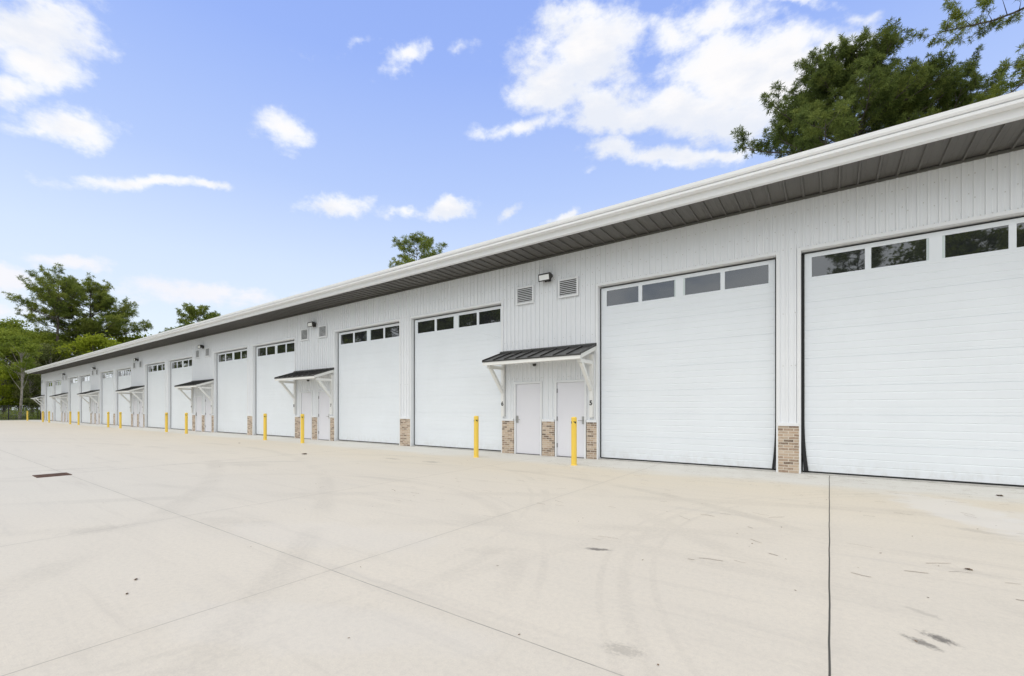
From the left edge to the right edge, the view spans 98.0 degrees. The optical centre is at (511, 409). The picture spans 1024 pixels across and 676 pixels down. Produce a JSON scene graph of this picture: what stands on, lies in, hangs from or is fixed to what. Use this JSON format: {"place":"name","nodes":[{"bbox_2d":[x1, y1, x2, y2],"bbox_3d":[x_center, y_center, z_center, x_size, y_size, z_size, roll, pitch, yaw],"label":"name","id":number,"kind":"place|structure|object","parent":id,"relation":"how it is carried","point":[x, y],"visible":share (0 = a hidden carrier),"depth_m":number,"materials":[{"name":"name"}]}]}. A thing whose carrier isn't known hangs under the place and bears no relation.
{"place":"outdoors","nodes":[
{"label":"outdoors","id":0,"kind":"place"},
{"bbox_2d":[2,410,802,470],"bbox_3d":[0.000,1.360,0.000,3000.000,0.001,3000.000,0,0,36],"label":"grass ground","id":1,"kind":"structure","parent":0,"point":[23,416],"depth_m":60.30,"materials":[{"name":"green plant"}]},
{"bbox_2d":[0,366,33,417],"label":"broadleaf tree","id":2,"kind":"object","parent":1,"relation":"on","point":[8,399],"visible":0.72,"depth_m":65.72,"materials":[{"name":"green plant"}]},
{"bbox_2d":[0,360,35,415],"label":"woods","id":3,"kind":"object","parent":1,"relation":"on","point":[19,402],"visible":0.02,"depth_m":99.67,"materials":[{"name":"green plant"}]},
{"bbox_2d":[0,405,38,419],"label":"metal fence","id":4,"kind":"object","parent":1,"relation":"on","point":[20,412],"visible":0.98,"depth_m":55.71,"materials":[{"name":"black metal"}]},
{"bbox_2d":[0,317,41,417],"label":"broadleaf tree","id":5,"kind":"object","parent":1,"relation":"on","point":[10,325],"visible":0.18,"depth_m":74.25,"materials":[{"name":"green plant"}]},
{"bbox_2d":[2,404,39,419],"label":"brush","id":6,"kind":"object","parent":1,"relation":"on","point":[34,416],"visible":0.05,"depth_m":61.20,"materials":[{"name":"green plant"}]},
{"bbox_2d":[0,334,42,418],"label":"birch tree","id":7,"kind":"object","parent":1,"relation":"on","point":[25,364],"visible":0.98,"depth_m":60.10,"materials":[{"name":"green plant"}]},
{"bbox_2d":[11,327,34,415],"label":"broadleaf tree","id":8,"kind":"object","parent":1,"relation":"on","point":[32,331],"depth_m":85.62,"materials":[{"name":"green plant"}]},
{"bbox_2d":[8,363,41,411],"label":"broadleaf tree","id":9,"kind":"object","parent":1,"relation":"on","point":[27,401],"visible":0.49,"depth_m":66.21,"materials":[{"name":"green plant"}]},
{"bbox_2d":[0,328,54,413],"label":"broadleaf tree","id":10,"kind":"object","parent":1,"relation":"on","point":[7,351],"visible":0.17,"depth_m":70.13,"materials":[{"name":"green plant"}]},
{"bbox_2d":[9,343,74,396],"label":"broadleaf tree","id":11,"kind":"object","parent":1,"relation":"on","point":[45,358],"visible":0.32,"depth_m":69.23,"materials":[{"name":"green plant"}]},
{"bbox_2d":[10,330,75,396],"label":"broadleaf tree","id":12,"kind":"object","parent":1,"relation":"on","point":[46,338],"visible":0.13,"depth_m":76.99,"materials":[{"name":"green plant"}]},
{"bbox_2d":[1,263,94,343],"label":"pine tree","id":13,"kind":"object","parent":1,"relation":"on","point":[48,285],"visible":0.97,"depth_m":76.81,"materials":[{"name":"green plant"}]},
{"bbox_2d":[55,330,86,355],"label":"broadleaf tree","id":14,"kind":"object","parent":1,"relation":"on","point":[70,335],"visible":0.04,"depth_m":81.34,"materials":[{"name":"green plant"}]},
{"bbox_2d":[47,330,124,372],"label":"broadleaf tree","id":15,"kind":"object","parent":1,"relation":"on","point":[94,342],"visible":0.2,"depth_m":73.53,"materials":[{"name":"green plant"}]},
{"bbox_2d":[34,272,153,359],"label":"pine tree","id":16,"kind":"object","parent":1,"relation":"on","point":[102,300],"visible":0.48,"depth_m":82.83,"materials":[{"name":"green plant"}]},
{"bbox_2d":[106,332,151,343],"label":"broadleaf tree","id":17,"kind":"object","parent":1,"relation":"on","point":[122,338],"visible":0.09,"depth_m":86.77,"materials":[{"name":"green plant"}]},
{"bbox_2d":[158,325,179,332],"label":"pine tree","id":18,"kind":"object","parent":1,"relation":"on","point":[171,328],"visible":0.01,"depth_m":86.89,"materials":[{"name":"green plant"}]},
{"bbox_2d":[174,302,220,327],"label":"pine tree","id":19,"kind":"object","parent":1,"relation":"on","point":[191,310],"visible":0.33,"depth_m":83.54,"materials":[{"name":"green plant"}]},
{"bbox_2d":[389,231,448,267],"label":"pine tree","id":20,"kind":"object","parent":1,"relation":"on","point":[425,243],"visible":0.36,"depth_m":54.47,"materials":[{"name":"green plant"}]},
{"bbox_2d":[730,16,965,158],"bbox_3d":[22.650,-12.493,30.208,13.256,27.660,11.946,0,0,-6],"label":"pine tree","id":21,"kind":"object","parent":1,"relation":"on","point":[884,91],"visible":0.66,"depth_m":27.94,"materials":[{"name":"green plant"}]},
{"bbox_2d":[867,44,1016,132],"bbox_3d":[29.325,-11.969,32.006,9.519,26.607,10.132,0,0,36],"label":"pine tree","id":22,"kind":"object","parent":1,"relation":"on","point":[962,95],"visible":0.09,"depth_m":29.30,"materials":[{"name":"green plant"}]},
{"bbox_2d":[905,0,1023,103],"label":"pine tree","id":23,"kind":"object","parent":1,"relation":"on","point":[958,14],"visible":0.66,"depth_m":26.62,"materials":[{"name":"green plant"}]},
{"bbox_2d":[0,420,1023,675],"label":"concrete yard","id":24,"kind":"structure","parent":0,"point":[584,566],"depth_m":3.82,"materials":[{"name":"beige concrete"}]},
{"bbox_2d":[32,472,71,477],"bbox_3d":[-9.280,1.324,8.979,0.490,0.011,0.490,0,0,36],"label":"drain grate","id":25,"kind":"object","parent":24,"relation":"on","point":[50,475],"visible":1,"depth_m":8.91,"materials":[{"name":"metal"}]},
{"bbox_2d":[77,412,79,424],"bbox_3d":[-37.302,0.752,38.282,0.160,1.155,0.160,0,0,9],"label":"bollard","id":26,"kind":"object","parent":24,"relation":"on","point":[78,418],"visible":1,"depth_m":38.24,"materials":[{"name":"yellow plastic"}]},
{"bbox_2d":[107,412,108,426],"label":"bollard","id":27,"kind":"object","parent":24,"relation":"on","point":[107,419],"visible":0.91,"depth_m":33.06,"materials":[{"name":"yellow plastic"}]},
{"bbox_2d":[119,412,121,427],"bbox_3d":[-27.615,0.752,31.371,0.160,1.155,0.160,0,0,15],"label":"bollard","id":28,"kind":"object","parent":24,"relation":"on","point":[120,419],"visible":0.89,"depth_m":31.32,"materials":[{"name":"yellow plastic"}]},
{"bbox_2d":[165,412,167,431],"bbox_3d":[-20.329,0.752,26.173,0.160,1.155,0.160,0,0,18],"label":"bollard","id":29,"kind":"object","parent":24,"relation":"on","point":[166,421],"visible":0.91,"depth_m":26.12,"materials":[{"name":"yellow plastic"}]},
{"bbox_2d":[185,413,187,433],"bbox_3d":[-17.887,0.752,24.431,0.160,1.155,0.160,0,0,17],"label":"bollard","id":30,"kind":"object","parent":24,"relation":"on","point":[186,423],"visible":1,"depth_m":24.38,"materials":[{"name":"yellow plastic"}]},
{"bbox_2d":[263,414,266,439],"bbox_3d":[-10.723,0.752,19.320,0.160,1.155,0.160,0,0,20],"label":"bollard","id":31,"kind":"object","parent":24,"relation":"on","point":[264,426],"visible":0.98,"depth_m":19.27,"materials":[{"name":"yellow plastic"}]},
{"bbox_2d":[301,414,303,442],"bbox_3d":[-8.281,0.752,17.578,0.160,1.155,0.160,0,0,22],"label":"bollard","id":32,"kind":"object","parent":24,"relation":"on","point":[302,428],"visible":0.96,"depth_m":17.52,"materials":[{"name":"yellow plastic"}]},
{"bbox_2d":[474,416,478,457],"bbox_3d":[-0.995,0.752,12.380,0.160,1.155,0.160,0,0,22],"label":"bollard","id":33,"kind":"object","parent":24,"relation":"on","point":[476,436],"visible":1,"depth_m":12.33,"materials":[{"name":"yellow plastic"}]},
{"bbox_2d":[25,89,1023,488],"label":"storage building","id":34,"kind":"structure","parent":24,"relation":"on","point":[851,307],"depth_m":10.37,"materials":[{"name":"white metal"}]},
{"bbox_2d":[47,382,51,420],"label":"garage door","id":35,"kind":"structure","parent":34,"relation":"in","point":[49,385],"depth_m":52.95,"materials":[{"name":"white metal"}]},
{"bbox_2d":[55,380,60,420],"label":"garage door","id":36,"kind":"structure","parent":34,"relation":"in","point":[57,383],"depth_m":50.44,"materials":[{"name":"white metal"}]},
{"bbox_2d":[70,377,77,421],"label":"garage door","id":37,"kind":"structure","parent":34,"relation":"in","point":[73,381],"depth_m":45.90,"materials":[{"name":"white metal"}]},
{"bbox_2d":[81,375,89,422],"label":"garage door","id":38,"kind":"structure","parent":34,"relation":"in","point":[85,380],"depth_m":43.27,"materials":[{"name":"white metal"}]},
{"bbox_2d":[92,401,93,423],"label":"service door","id":39,"kind":"structure","parent":34,"relation":"in","point":[92,401],"depth_m":41.21,"materials":[{"name":"metal"}]},
{"bbox_2d":[102,372,112,424],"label":"garage door","id":40,"kind":"structure","parent":34,"relation":"in","point":[107,378],"depth_m":38.93,"materials":[{"name":"white metal"}]},
{"bbox_2d":[118,368,130,425],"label":"garage door","id":41,"kind":"structure","parent":34,"relation":"in","point":[124,376],"depth_m":36.12,"materials":[{"name":"white metal"}]},
{"bbox_2d":[133,400,136,426],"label":"service door","id":42,"kind":"structure","parent":34,"relation":"in","point":[135,401],"depth_m":34.13,"materials":[{"name":"metal"}]},
{"bbox_2d":[139,399,142,426],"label":"service door","id":43,"kind":"structure","parent":34,"relation":"in","point":[141,413],"depth_m":33.32,"materials":[{"name":"metal"}]},
{"bbox_2d":[147,363,164,427],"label":"garage door","id":44,"kind":"structure","parent":34,"relation":"in","point":[156,372],"depth_m":31.82,"materials":[{"name":"white metal"}]},
{"bbox_2d":[171,358,191,429],"bbox_3d":[-21.457,-0.966,29.008,4.034,4.557,0.045,0,0,36],"label":"garage door","id":45,"kind":"structure","parent":34,"relation":"in","point":[181,370],"depth_m":29.19,"materials":[{"name":"white metal"}]},
{"bbox_2d":[195,397,200,430],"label":"service door","id":46,"kind":"structure","parent":34,"relation":"in","point":[198,399],"depth_m":27.19,"materials":[{"name":"metal"}]},
{"bbox_2d":[205,397,210,431],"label":"service door","id":47,"kind":"structure","parent":34,"relation":"in","point":[208,403],"depth_m":26.34,"materials":[{"name":"metal"}]},
{"bbox_2d":[217,349,246,433],"bbox_3d":[-15.511,-0.966,24.766,4.044,4.557,0.045,0,0,36],"label":"garage door","id":48,"kind":"structure","parent":34,"relation":"in","point":[231,366],"depth_m":24.78,"materials":[{"name":"white metal"}]},
{"bbox_2d":[256,341,293,436],"bbox_3d":[-11.672,-0.966,22.027,4.034,4.557,0.045,0,0,36],"label":"garage door","id":49,"kind":"structure","parent":34,"relation":"in","point":[274,360],"depth_m":22.09,"materials":[{"name":"white metal"}]},
{"bbox_2d":[302,393,310,438],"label":"service door","id":50,"kind":"structure","parent":34,"relation":"in","point":[306,397],"depth_m":20.12,"materials":[{"name":"metal"}]},
{"bbox_2d":[318,392,328,439],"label":"service door","id":51,"kind":"structure","parent":34,"relation":"in","point":[323,415],"depth_m":19.38,"materials":[{"name":"metal"}]},
{"bbox_2d":[339,323,398,443],"bbox_3d":[-5.726,-0.966,17.785,4.044,4.557,0.045,0,0,36],"label":"garage door","id":52,"kind":"structure","parent":34,"relation":"in","point":[369,357],"depth_m":17.72,"materials":[{"name":"white metal"}]},
{"bbox_2d":[414,306,500,450],"bbox_3d":[-1.892,-0.967,15.040,4.088,4.557,0.061,0,0,36],"label":"garage door","id":53,"kind":"structure","parent":34,"relation":"in","point":[453,386],"depth_m":14.98,"materials":[{"name":"white metal"}]},
{"bbox_2d":[516,384,539,454],"bbox_3d":[0.485,0.298,13.171,0.871,2.105,0.153,0,0,36],"label":"service door","id":54,"kind":"structure","parent":34,"relation":"in","point":[527,395],"depth_m":13.17,"materials":[{"name":"metal"}]},
{"bbox_2d":[557,382,583,457],"bbox_3d":[1.625,0.298,12.358,0.869,2.105,0.153,0,0,36],"label":"service door","id":55,"kind":"structure","parent":34,"relation":"in","point":[570,395],"depth_m":12.38,"materials":[{"name":"metal"}]},
{"bbox_2d":[600,259,775,469],"bbox_3d":[4.051,-0.967,10.792,4.098,4.557,0.074,0,0,36],"label":"garage door","id":56,"kind":"structure","parent":34,"relation":"in","point":[688,361],"depth_m":10.60,"materials":[{"name":"white metal"}]},
{"bbox_2d":[801,217,1023,486],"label":"garage door","id":57,"kind":"structure","parent":34,"relation":"in","point":[912,347],"depth_m":8.28,"materials":[{"name":"white metal"}]},
{"bbox_2d":[571,417,576,465],"bbox_3d":[1.480,0.752,10.614,0.160,1.155,0.160,0,0,25],"label":"bollard","id":58,"kind":"object","parent":24,"relation":"on","point":[573,441],"visible":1,"depth_m":10.55,"materials":[{"name":"yellow plastic"}]},
{"bbox_2d":[0,0,1023,409],"label":"sky","id":59,"kind":"structure","parent":0,"point":[226,156],"materials":[{"name":"blue"}]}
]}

